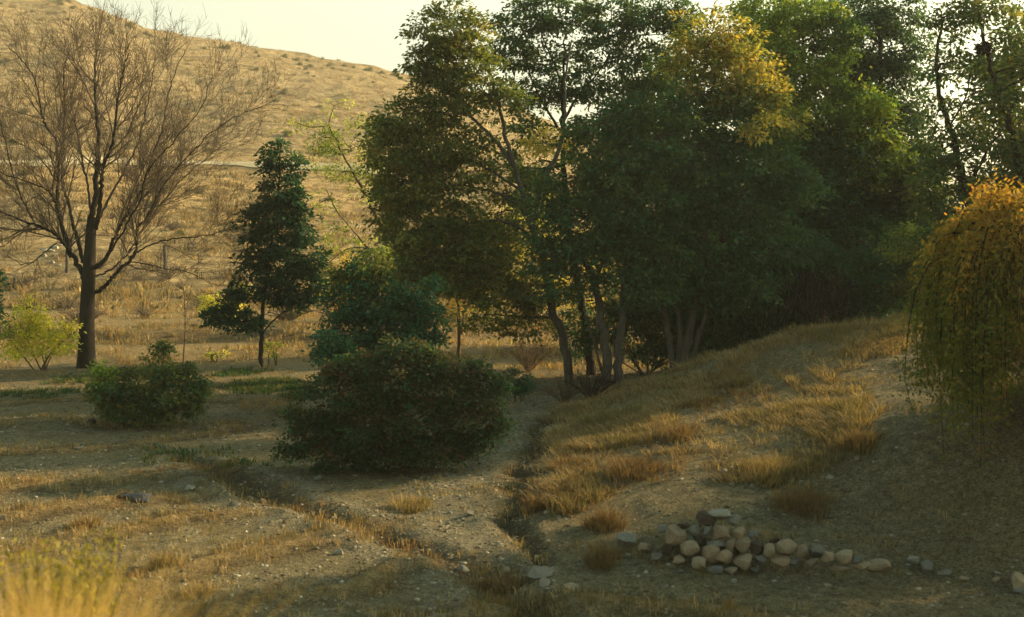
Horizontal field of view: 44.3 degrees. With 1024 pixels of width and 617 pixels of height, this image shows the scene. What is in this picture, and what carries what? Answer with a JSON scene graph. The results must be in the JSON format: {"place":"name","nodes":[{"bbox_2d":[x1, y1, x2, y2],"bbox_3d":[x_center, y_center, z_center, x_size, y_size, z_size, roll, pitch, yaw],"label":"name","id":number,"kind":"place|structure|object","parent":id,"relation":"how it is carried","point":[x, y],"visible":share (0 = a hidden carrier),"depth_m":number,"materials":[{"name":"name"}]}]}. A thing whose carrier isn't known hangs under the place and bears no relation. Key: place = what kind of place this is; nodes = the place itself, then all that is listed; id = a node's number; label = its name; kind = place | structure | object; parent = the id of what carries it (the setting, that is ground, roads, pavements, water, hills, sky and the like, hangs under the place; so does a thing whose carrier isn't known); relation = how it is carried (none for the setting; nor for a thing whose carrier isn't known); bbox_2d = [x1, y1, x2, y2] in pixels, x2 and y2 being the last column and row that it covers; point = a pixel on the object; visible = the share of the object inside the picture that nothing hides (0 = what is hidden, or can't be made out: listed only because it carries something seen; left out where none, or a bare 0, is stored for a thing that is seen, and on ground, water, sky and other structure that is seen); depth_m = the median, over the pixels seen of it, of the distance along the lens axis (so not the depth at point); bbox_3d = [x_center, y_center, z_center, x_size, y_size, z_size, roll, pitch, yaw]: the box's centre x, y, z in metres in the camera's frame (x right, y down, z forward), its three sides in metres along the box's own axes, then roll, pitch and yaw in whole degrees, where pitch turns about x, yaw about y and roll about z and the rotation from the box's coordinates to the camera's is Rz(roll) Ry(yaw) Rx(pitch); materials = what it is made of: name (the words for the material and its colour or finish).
{"place":"outdoors","nodes":[
{"label":"outdoors","id":0,"kind":"place"},
{"bbox_2d":[0,156,426,173],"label":"road","id":1,"kind":"structure","parent":0,"point":[246,163],"depth_m":141.75,"materials":[{"name":"soil"}]},
{"bbox_2d":[0,0,1006,287],"bbox_3d":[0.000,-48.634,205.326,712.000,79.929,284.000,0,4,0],"label":"hill","id":2,"kind":"structure","parent":0,"point":[332,86],"depth_m":187.80,"materials":[{"name":"soil"}]},
{"bbox_2d":[4,271,39,286],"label":"dry bush","id":3,"kind":"object","parent":2,"relation":"on","point":[24,282],"visible":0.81,"depth_m":72.31,"materials":[{"name":"brown plant"}]},
{"bbox_2d":[106,268,157,285],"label":"bare shrub","id":4,"kind":"object","parent":2,"relation":"on","point":[136,279],"visible":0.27,"depth_m":74.13,"materials":[{"name":"brown plant"}]},
{"bbox_2d":[145,262,185,278],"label":"dry bush","id":5,"kind":"object","parent":2,"relation":"on","point":[162,273],"visible":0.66,"depth_m":76.57,"materials":[{"name":"brown plant"}]},
{"bbox_2d":[0,0,961,311],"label":"hill scrub","id":6,"kind":"object","parent":2,"relation":"on","point":[124,292],"visible":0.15,"depth_m":112.12,"materials":[{"name":"brown plant"}]},
{"bbox_2d":[0,280,1023,616],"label":"ground","id":7,"kind":"structure","parent":0,"point":[982,554],"depth_m":18.91,"materials":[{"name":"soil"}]},
{"bbox_2d":[0,268,15,330],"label":"dark bush","id":8,"kind":"object","parent":7,"relation":"on","point":[1,290],"visible":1,"depth_m":38.17,"materials":[{"name":"green plant"}]},
{"bbox_2d":[0,291,86,369],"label":"yellow bush","id":9,"kind":"object","parent":7,"relation":"on","point":[40,347],"visible":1,"depth_m":40.02,"materials":[{"name":"brown plant"}]},
{"bbox_2d":[46,290,79,309],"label":"dry bush","id":10,"kind":"object","parent":7,"relation":"on","point":[64,304],"visible":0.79,"depth_m":63.93,"materials":[{"name":"brown plant"}]},
{"bbox_2d":[0,527,137,616],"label":"bush","id":11,"kind":"object","parent":7,"relation":"on","point":[53,584],"visible":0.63,"depth_m":8.11,"materials":[{"name":"yellow plant"}]},
{"bbox_2d":[51,302,105,323],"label":"dry bush","id":12,"kind":"object","parent":7,"relation":"on","point":[73,316],"visible":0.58,"depth_m":54.99,"materials":[{"name":"brown plant"}]},
{"bbox_2d":[62,508,109,531],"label":"grass clump","id":13,"kind":"object","parent":7,"relation":"on","point":[90,522],"visible":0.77,"depth_m":19.06,"materials":[{"name":"plant"}]},
{"bbox_2d":[116,492,151,502],"bbox_3d":[-6.274,3.116,20.883,0.569,0.131,0.420,0,4,0],"label":"rock","id":14,"kind":"object","parent":7,"relation":"on","point":[132,496],"visible":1,"depth_m":20.80,"materials":[{"name":"stone"}]},
{"bbox_2d":[75,340,218,430],"bbox_3d":[-8.334,1.790,28.732,3.276,2.188,1.755,0,4,0],"label":"leafy bush","id":15,"kind":"object","parent":7,"relation":"on","point":[118,405],"visible":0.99,"depth_m":28.60,"materials":[{"name":"green plant"}]},
{"bbox_2d":[0,0,304,368],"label":"bare tree","id":16,"kind":"object","parent":7,"relation":"on","point":[86,354],"visible":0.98,"depth_m":40.72,"materials":[{"name":"brown plant"}]},
{"bbox_2d":[0,365,317,468],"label":"green weeds","id":17,"kind":"object","parent":7,"relation":"on","point":[286,381],"visible":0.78,"depth_m":35.08,"materials":[{"name":"green plant"}]},
{"bbox_2d":[137,543,195,571],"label":"grass clump","id":18,"kind":"object","parent":7,"relation":"on","point":[157,560],"visible":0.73,"depth_m":16.75,"materials":[{"name":"plant"}]},
{"bbox_2d":[174,270,196,363],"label":"bare sapling","id":19,"kind":"object","parent":7,"relation":"on","point":[184,339],"visible":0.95,"depth_m":42.12,"materials":[{"name":"brown plant"}]},
{"bbox_2d":[0,496,377,616],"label":"grass clump","id":20,"kind":"object","parent":7,"relation":"on","point":[63,608],"visible":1,"depth_m":3.74,"materials":[{"name":"plant"}]},
{"bbox_2d":[174,577,218,600],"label":"grass clump","id":21,"kind":"object","parent":7,"relation":"on","point":[200,589],"visible":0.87,"depth_m":15.48,"materials":[{"name":"plant"}]},
{"bbox_2d":[200,347,230,362],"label":"shrub","id":22,"kind":"object","parent":7,"relation":"on","point":[212,356],"visible":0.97,"depth_m":42.68,"materials":[{"name":"yellow plant"}]},
{"bbox_2d":[194,283,255,316],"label":"yellow bush","id":23,"kind":"object","parent":7,"relation":"on","point":[207,302],"visible":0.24,"depth_m":54.00,"materials":[{"name":"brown plant"}]},
{"bbox_2d":[190,136,334,366],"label":"dark green tree","id":24,"kind":"object","parent":7,"relation":"on","point":[296,268],"visible":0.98,"depth_m":40.76,"materials":[{"name":"green plant"}]},
{"bbox_2d":[264,339,285,365],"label":"shrub","id":25,"kind":"object","parent":7,"relation":"on","point":[269,347],"visible":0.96,"depth_m":41.67,"materials":[{"name":"green plant"}]},
{"bbox_2d":[265,306,316,320],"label":"dry bush","id":26,"kind":"object","parent":7,"relation":"on","point":[286,316],"visible":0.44,"depth_m":56.15,"materials":[{"name":"brown plant"}]},
{"bbox_2d":[268,95,397,338],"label":"feathery tree","id":27,"kind":"object","parent":7,"relation":"on","point":[332,137],"visible":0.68,"depth_m":44.74,"materials":[{"name":"green plant"}]},
{"bbox_2d":[320,250,357,327],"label":"orange bush","id":28,"kind":"object","parent":7,"relation":"on","point":[344,258],"visible":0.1,"depth_m":52.01,"materials":[{"name":"brown plant"}]},
{"bbox_2d":[295,241,464,419],"bbox_3d":[-3.421,0.631,29.834,4.169,4.442,2.704,-3,5,-36],"label":"teal bush","id":29,"kind":"object","parent":7,"relation":"on","point":[358,312],"visible":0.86,"depth_m":29.79,"materials":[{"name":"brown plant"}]},
{"bbox_2d":[260,331,522,478],"bbox_3d":[-2.217,1.869,23.637,4.872,2.910,2.038,0,4,0],"label":"bush","id":30,"kind":"object","parent":7,"relation":"on","point":[363,447],"visible":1,"depth_m":23.43,"materials":[{"name":"green plant"}]},
{"bbox_2d":[0,299,790,373],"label":"field grass","id":31,"kind":"structure","parent":7,"relation":"on","point":[174,309],"depth_m":50.04,"materials":[{"name":"plant"}]},
{"bbox_2d":[382,489,437,514],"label":"grass clump","id":32,"kind":"object","parent":7,"relation":"on","point":[412,506],"visible":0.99,"depth_m":20.55,"materials":[{"name":"plant"}]},
{"bbox_2d":[433,293,472,318],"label":"orange bush","id":33,"kind":"object","parent":7,"relation":"on","point":[449,306],"visible":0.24,"depth_m":58.00,"materials":[{"name":"brown plant"}]},
{"bbox_2d":[348,0,579,389],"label":"leaning tree","id":34,"kind":"object","parent":7,"relation":"on","point":[467,252],"visible":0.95,"depth_m":35.59,"materials":[{"name":"green plant"}]},
{"bbox_2d":[436,265,496,364],"bbox_3d":[-1.582,0.124,39.054,3.199,4.466,2.237,0,4,0],"label":"stemmed tree","id":35,"kind":"object","parent":7,"relation":"on","point":[459,333],"visible":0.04,"depth_m":39.08,"materials":[{"name":"brown plant"}]},
{"bbox_2d":[50,333,928,497],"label":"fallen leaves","id":36,"kind":"object","parent":7,"relation":"on","point":[503,439],"visible":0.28,"depth_m":25.84,"materials":[{"name":"brown plant"}]},
{"bbox_2d":[464,563,529,598],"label":"grass clump","id":37,"kind":"object","parent":7,"relation":"on","point":[503,585],"visible":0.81,"depth_m":15.98,"materials":[{"name":"plant"}]},
{"bbox_2d":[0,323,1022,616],"bbox_3d":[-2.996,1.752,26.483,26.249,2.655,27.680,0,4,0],"label":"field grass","id":38,"kind":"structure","parent":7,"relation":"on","point":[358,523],"depth_m":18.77,"materials":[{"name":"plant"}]},
{"bbox_2d":[500,364,540,402],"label":"shrub","id":39,"kind":"object","parent":7,"relation":"on","point":[524,389],"visible":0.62,"depth_m":32.64,"materials":[{"name":"green plant"}]},
{"bbox_2d":[497,330,556,371],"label":"twiggy bush","id":40,"kind":"object","parent":7,"relation":"on","point":[531,361],"visible":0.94,"depth_m":41.17,"materials":[{"name":"brown plant"}]},
{"bbox_2d":[517,489,557,514],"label":"grass clump","id":41,"kind":"object","parent":7,"relation":"on","point":[533,503],"visible":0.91,"depth_m":19.69,"materials":[{"name":"plant"}]},
{"bbox_2d":[527,566,553,578],"bbox_3d":[0.366,3.395,16.219,0.355,0.166,0.284,-5,-3,2],"label":"stone","id":42,"kind":"object","parent":7,"relation":"on","point":[536,572],"visible":0.93,"depth_m":16.13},
{"bbox_2d":[474,195,643,315],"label":"autumn tree","id":43,"kind":"object","parent":7,"relation":"on","point":[569,306],"visible":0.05,"depth_m":57.79,"materials":[{"name":"green plant"}]},
{"bbox_2d":[530,377,588,402],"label":"twiggy bush","id":44,"kind":"object","parent":7,"relation":"on","point":[566,395],"visible":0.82,"depth_m":31.60,"materials":[{"name":"brown plant"}]},
{"bbox_2d":[467,0,709,375],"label":"airy tree","id":45,"kind":"object","parent":7,"relation":"on","point":[547,21],"visible":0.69,"depth_m":39.36,"materials":[{"name":"green plant"}]},
{"bbox_2d":[553,358,623,398],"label":"twiggy bush","id":46,"kind":"object","parent":7,"relation":"on","point":[595,389],"visible":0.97,"depth_m":30.95,"materials":[{"name":"brown plant"}]},
{"bbox_2d":[567,496,636,533],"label":"grass clump","id":47,"kind":"object","parent":7,"relation":"on","point":[601,522],"visible":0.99,"depth_m":18.30,"materials":[{"name":"plant"}]},
{"bbox_2d":[574,535,634,571],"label":"grass clump","id":48,"kind":"object","parent":7,"relation":"on","point":[602,559],"visible":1,"depth_m":16.71,"materials":[{"name":"plant"}]},
{"bbox_2d":[500,81,711,389],"bbox_3d":[2.475,-1.880,34.020,5.622,8.493,3.173,0,4,0],"label":"forked tree","id":49,"kind":"object","parent":7,"relation":"on","point":[609,234],"visible":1,"depth_m":33.58,"materials":[{"name":"green plant"}]},
{"bbox_2d":[615,531,635,547],"bbox_3d":[1.563,3.163,17.211,0.288,0.198,0.329,-6,12,-13],"label":"rubble stone","id":50,"kind":"object","parent":7,"relation":"on","point":[625,538],"visible":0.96,"depth_m":17.12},
{"bbox_2d":[540,267,718,374],"bbox_3d":[3.798,0.461,38.974,5.960,3.670,2.576,0,4,0],"label":"shade bush","id":51,"kind":"object","parent":7,"relation":"on","point":[634,318],"visible":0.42,"depth_m":38.96,"materials":[{"name":"green plant"}]},
{"bbox_2d":[590,447,672,484],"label":"grass clump","id":52,"kind":"object","parent":7,"relation":"on","point":[626,465],"visible":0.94,"depth_m":20.74,"materials":[{"name":"plant"}]},
{"bbox_2d":[558,293,734,371],"bbox_3d":[4.506,0.689,40.187,6.571,3.009,2.318,0,4,0],"label":"shade bush","id":53,"kind":"object","parent":7,"relation":"on","point":[650,336],"visible":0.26,"depth_m":39.88,"materials":[{"name":"green plant"}]},
{"bbox_2d":[660,543,673,553],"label":"rubble stone","id":54,"kind":"object","parent":7,"relation":"on","point":[665,548],"visible":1,"depth_m":16.55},
{"bbox_2d":[666,524,686,545],"bbox_3d":[2.163,3.003,16.678,0.313,0.256,0.353,-1,7,-16],"label":"rubble stone","id":55,"kind":"object","parent":54,"relation":"on","point":[676,534],"visible":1,"depth_m":16.56,"materials":[{"name":"stone"}]},
{"bbox_2d":[594,54,751,337],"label":"backing tree","id":56,"kind":"object","parent":7,"relation":"on","point":[672,190],"visible":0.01,"depth_m":46.26,"materials":[{"name":"green plant"}]},
{"bbox_2d":[637,415,710,446],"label":"grass clump","id":57,"kind":"object","parent":7,"relation":"on","point":[672,434],"visible":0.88,"depth_m":23.00,"materials":[{"name":"plant"}]},
{"bbox_2d":[679,540,699,556],"bbox_3d":[2.335,3.163,16.523,0.257,0.233,0.204,0,8,0],"label":"rubble stone","id":58,"kind":"object","parent":7,"relation":"on","point":[689,547],"visible":1,"depth_m":16.46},
{"bbox_2d":[696,537,705,546],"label":"rubble stone","id":59,"kind":"object","parent":58,"relation":"on","point":[701,541],"visible":1,"depth_m":16.54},
{"bbox_2d":[703,525,712,536],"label":"rubble stone","id":60,"kind":"object","parent":59,"relation":"on","point":[707,531],"visible":1,"depth_m":16.56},
{"bbox_2d":[696,510,715,525],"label":"rubble stone","id":61,"kind":"object","parent":60,"relation":"on","point":[704,517],"visible":1,"depth_m":16.63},
{"bbox_2d":[708,509,730,519],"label":"rubble stone","id":62,"kind":"object","parent":61,"relation":"on","point":[719,514],"visible":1,"depth_m":16.61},
{"bbox_2d":[692,556,705,570],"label":"rubble stone","id":63,"kind":"object","parent":7,"relation":"on","point":[698,562],"visible":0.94,"depth_m":16.31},
{"bbox_2d":[701,544,719,563],"bbox_3d":[2.609,3.199,16.464,0.230,0.266,0.248,-1,4,-14],"label":"rubble stone","id":64,"kind":"object","parent":7,"relation":"on","point":[710,552],"visible":1,"depth_m":16.37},
{"bbox_2d":[706,539,724,546],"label":"rubble stone","id":65,"kind":"object","parent":64,"relation":"on","point":[718,542],"visible":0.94,"depth_m":16.44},
{"bbox_2d":[711,525,729,539],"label":"rubble stone","id":66,"kind":"object","parent":65,"relation":"on","point":[720,532],"visible":1,"depth_m":16.44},
{"bbox_2d":[513,311,932,517],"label":"dry grass","id":67,"kind":"structure","parent":7,"relation":"on","point":[620,425],"depth_m":24.96,"materials":[{"name":"plant"}]},
{"bbox_2d":[716,549,732,563],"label":"rubble stone","id":68,"kind":"object","parent":7,"relation":"on","point":[725,556],"visible":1,"depth_m":16.36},
{"bbox_2d":[725,537,735,551],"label":"rubble stone","id":69,"kind":"object","parent":68,"relation":"on","point":[729,543],"visible":1,"depth_m":16.44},
{"bbox_2d":[676,249,791,359],"bbox_3d":[6.899,0.095,38.041,3.845,3.810,2.461,0,4,0],"label":"shade bush","id":70,"kind":"object","parent":7,"relation":"on","point":[715,339],"visible":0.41,"depth_m":37.82,"materials":[{"name":"green plant"}]},
{"bbox_2d":[712,348,758,368],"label":"grass clump","id":71,"kind":"object","parent":7,"relation":"on","point":[730,360],"visible":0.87,"depth_m":29.10,"materials":[{"name":"plant"}]},
{"bbox_2d":[639,0,839,368],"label":"golden topped tree","id":72,"kind":"object","parent":7,"relation":"on","point":[742,231],"visible":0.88,"depth_m":34.44,"materials":[{"name":"green plant"}]},
{"bbox_2d":[733,553,751,570],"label":"rubble stone","id":73,"kind":"object","parent":7,"relation":"on","point":[742,560],"visible":1,"depth_m":16.29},
{"bbox_2d":[734,536,749,553],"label":"rubble stone","id":74,"kind":"object","parent":73,"relation":"on","point":[742,545],"visible":0.99,"depth_m":16.37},
{"bbox_2d":[729,527,744,538],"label":"rubble stone","id":75,"kind":"object","parent":74,"relation":"on","point":[737,532],"visible":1,"depth_m":16.50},
{"bbox_2d":[727,514,739,524],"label":"rubble stone","id":76,"kind":"object","parent":75,"relation":"on","point":[734,519],"visible":1,"depth_m":16.61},
{"bbox_2d":[673,236,834,339],"bbox_3d":[7.567,-0.423,40.069,6.050,4.316,2.834,0,4,0],"label":"shade bush","id":77,"kind":"object","parent":7,"relation":"on","point":[738,287],"visible":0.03,"depth_m":39.67,"materials":[{"name":"green plant"}]},
{"bbox_2d":[750,567,759,573],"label":"rubble stone","id":78,"kind":"object","parent":7,"relation":"on","point":[752,569],"visible":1,"depth_m":16.31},
{"bbox_2d":[755,555,765,565],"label":"rubble stone","id":79,"kind":"object","parent":78,"relation":"on","point":[760,560],"visible":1,"depth_m":16.32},
{"bbox_2d":[749,540,763,554],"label":"rubble stone","id":80,"kind":"object","parent":79,"relation":"on","point":[756,547],"visible":1,"depth_m":16.38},
{"bbox_2d":[687,0,829,322],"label":"backing tree","id":81,"kind":"object","parent":7,"relation":"on","point":[739,1],"visible":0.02,"depth_m":47.68,"materials":[{"name":"green plant"}]},
{"bbox_2d":[734,447,805,484],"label":"grass clump","id":82,"kind":"object","parent":7,"relation":"on","point":[768,462],"visible":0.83,"depth_m":19.80,"materials":[{"name":"plant"}]},
{"bbox_2d":[771,555,789,566],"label":"rubble stone","id":83,"kind":"object","parent":7,"relation":"on","point":[782,560],"visible":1,"depth_m":16.24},
{"bbox_2d":[764,543,774,557],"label":"rubble stone","id":84,"kind":"object","parent":83,"relation":"on","point":[769,550],"visible":1,"depth_m":16.30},
{"bbox_2d":[776,539,797,555],"bbox_3d":[3.567,3.106,16.306,0.254,0.230,0.202,3,1,-26],"label":"rubble stone","id":85,"kind":"object","parent":83,"relation":"on","point":[788,547],"visible":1,"depth_m":16.25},
{"bbox_2d":[629,508,950,577],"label":"wall weeds","id":86,"kind":"object","parent":7,"relation":"on","point":[767,535],"depth_m":16.40,"materials":[{"name":"green plant"}]},
{"bbox_2d":[763,481,838,525],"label":"grass clump","id":87,"kind":"object","parent":7,"relation":"on","point":[800,497],"visible":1,"depth_m":18.34,"materials":[{"name":"plant"}]},
{"bbox_2d":[796,544,809,559],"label":"rubble stone","id":88,"kind":"object","parent":7,"relation":"on","point":[802,552],"visible":1,"depth_m":16.20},
{"bbox_2d":[727,0,881,327],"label":"bright green tree","id":89,"kind":"object","parent":7,"relation":"on","point":[788,24],"visible":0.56,"depth_m":39.20,"materials":[{"name":"green plant"}]},
{"bbox_2d":[737,258,878,340],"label":"bush","id":90,"kind":"object","parent":7,"relation":"on","point":[810,283],"visible":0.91,"depth_m":35.20,"materials":[{"name":"green plant"}]},
{"bbox_2d":[809,544,825,557],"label":"rubble stone","id":91,"kind":"object","parent":7,"relation":"on","point":[817,550],"visible":1,"depth_m":16.15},
{"bbox_2d":[758,223,923,330],"bbox_3d":[9.897,-0.673,37.045,6.215,3.691,2.758,0,4,0],"label":"shade bush","id":92,"kind":"object","parent":7,"relation":"on","point":[868,274],"visible":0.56,"depth_m":36.74,"materials":[{"name":"green plant"}]},
{"bbox_2d":[833,564,852,570],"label":"rubble stone","id":93,"kind":"object","parent":7,"relation":"on","point":[841,567],"visible":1,"depth_m":16.01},
{"bbox_2d":[834,549,852,565],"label":"rubble stone","id":94,"kind":"object","parent":93,"relation":"on","point":[844,556],"visible":1,"depth_m":16.02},
{"bbox_2d":[821,551,834,561],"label":"rubble stone","id":95,"kind":"object","parent":94,"relation":"on","point":[827,556],"visible":1,"depth_m":16.05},
{"bbox_2d":[853,560,870,569],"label":"rubble stone","id":96,"kind":"object","parent":93,"relation":"on","point":[864,565],"visible":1,"depth_m":15.91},
{"bbox_2d":[820,421,887,466],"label":"grass clump","id":97,"kind":"object","parent":7,"relation":"on","point":[857,442],"visible":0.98,"depth_m":19.70,"materials":[{"name":"plant"}]},
{"bbox_2d":[801,0,938,307],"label":"backing tree","id":98,"kind":"object","parent":7,"relation":"on","point":[855,11],"visible":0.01,"depth_m":49.26,"materials":[{"name":"green plant"}]},
{"bbox_2d":[868,558,890,573],"bbox_3d":[4.640,3.266,15.931,0.330,0.192,0.222,-3,-8,21],"label":"rubble stone","id":99,"kind":"object","parent":7,"relation":"on","point":[882,565],"visible":0.98,"depth_m":15.87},
{"bbox_2d":[803,0,956,320],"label":"blue green tree","id":100,"kind":"object","parent":7,"relation":"on","point":[881,66],"visible":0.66,"depth_m":39.92,"materials":[{"name":"green plant"}]},
{"bbox_2d":[865,207,947,316],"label":"yellow leaved bush","id":101,"kind":"object","parent":7,"relation":"on","point":[899,235],"visible":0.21,"depth_m":35.50,"materials":[{"name":"brown plant"}]},
{"bbox_2d":[920,560,932,572],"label":"stone","id":102,"kind":"object","parent":7,"relation":"on","point":[927,565],"visible":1,"depth_m":16.35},
{"bbox_2d":[887,0,1023,283],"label":"open tree","id":103,"kind":"object","parent":7,"relation":"on","point":[956,159],"visible":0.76,"depth_m":32.62,"materials":[{"name":"green plant"}]},
{"bbox_2d":[973,40,993,55],"bbox_3d":[12.238,-6.751,32.638,0.498,0.356,0.511,0,4,0],"label":"bird nest","id":104,"kind":"object","parent":103,"relation":"in","point":[984,47],"visible":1,"depth_m":32.52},
{"bbox_2d":[889,167,1023,471],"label":"weeping tree","id":105,"kind":"object","parent":7,"relation":"on","point":[975,261],"visible":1,"depth_m":17.50,"materials":[{"name":"green plant"}]},
{"bbox_2d":[935,0,1023,225],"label":"tree","id":106,"kind":"object","parent":7,"relation":"on","point":[1010,22],"visible":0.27,"depth_m":36.30,"materials":[{"name":"green plant"}]},
{"bbox_2d":[1011,572,1023,589],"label":"stone","id":107,"kind":"object","parent":7,"relation":"on","point":[1017,580],"visible":1,"depth_m":15.78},
{"bbox_2d":[76,0,1023,203],"label":"sky","id":108,"kind":"structure","parent":0,"point":[352,31],"materials":[{"name":"white"}]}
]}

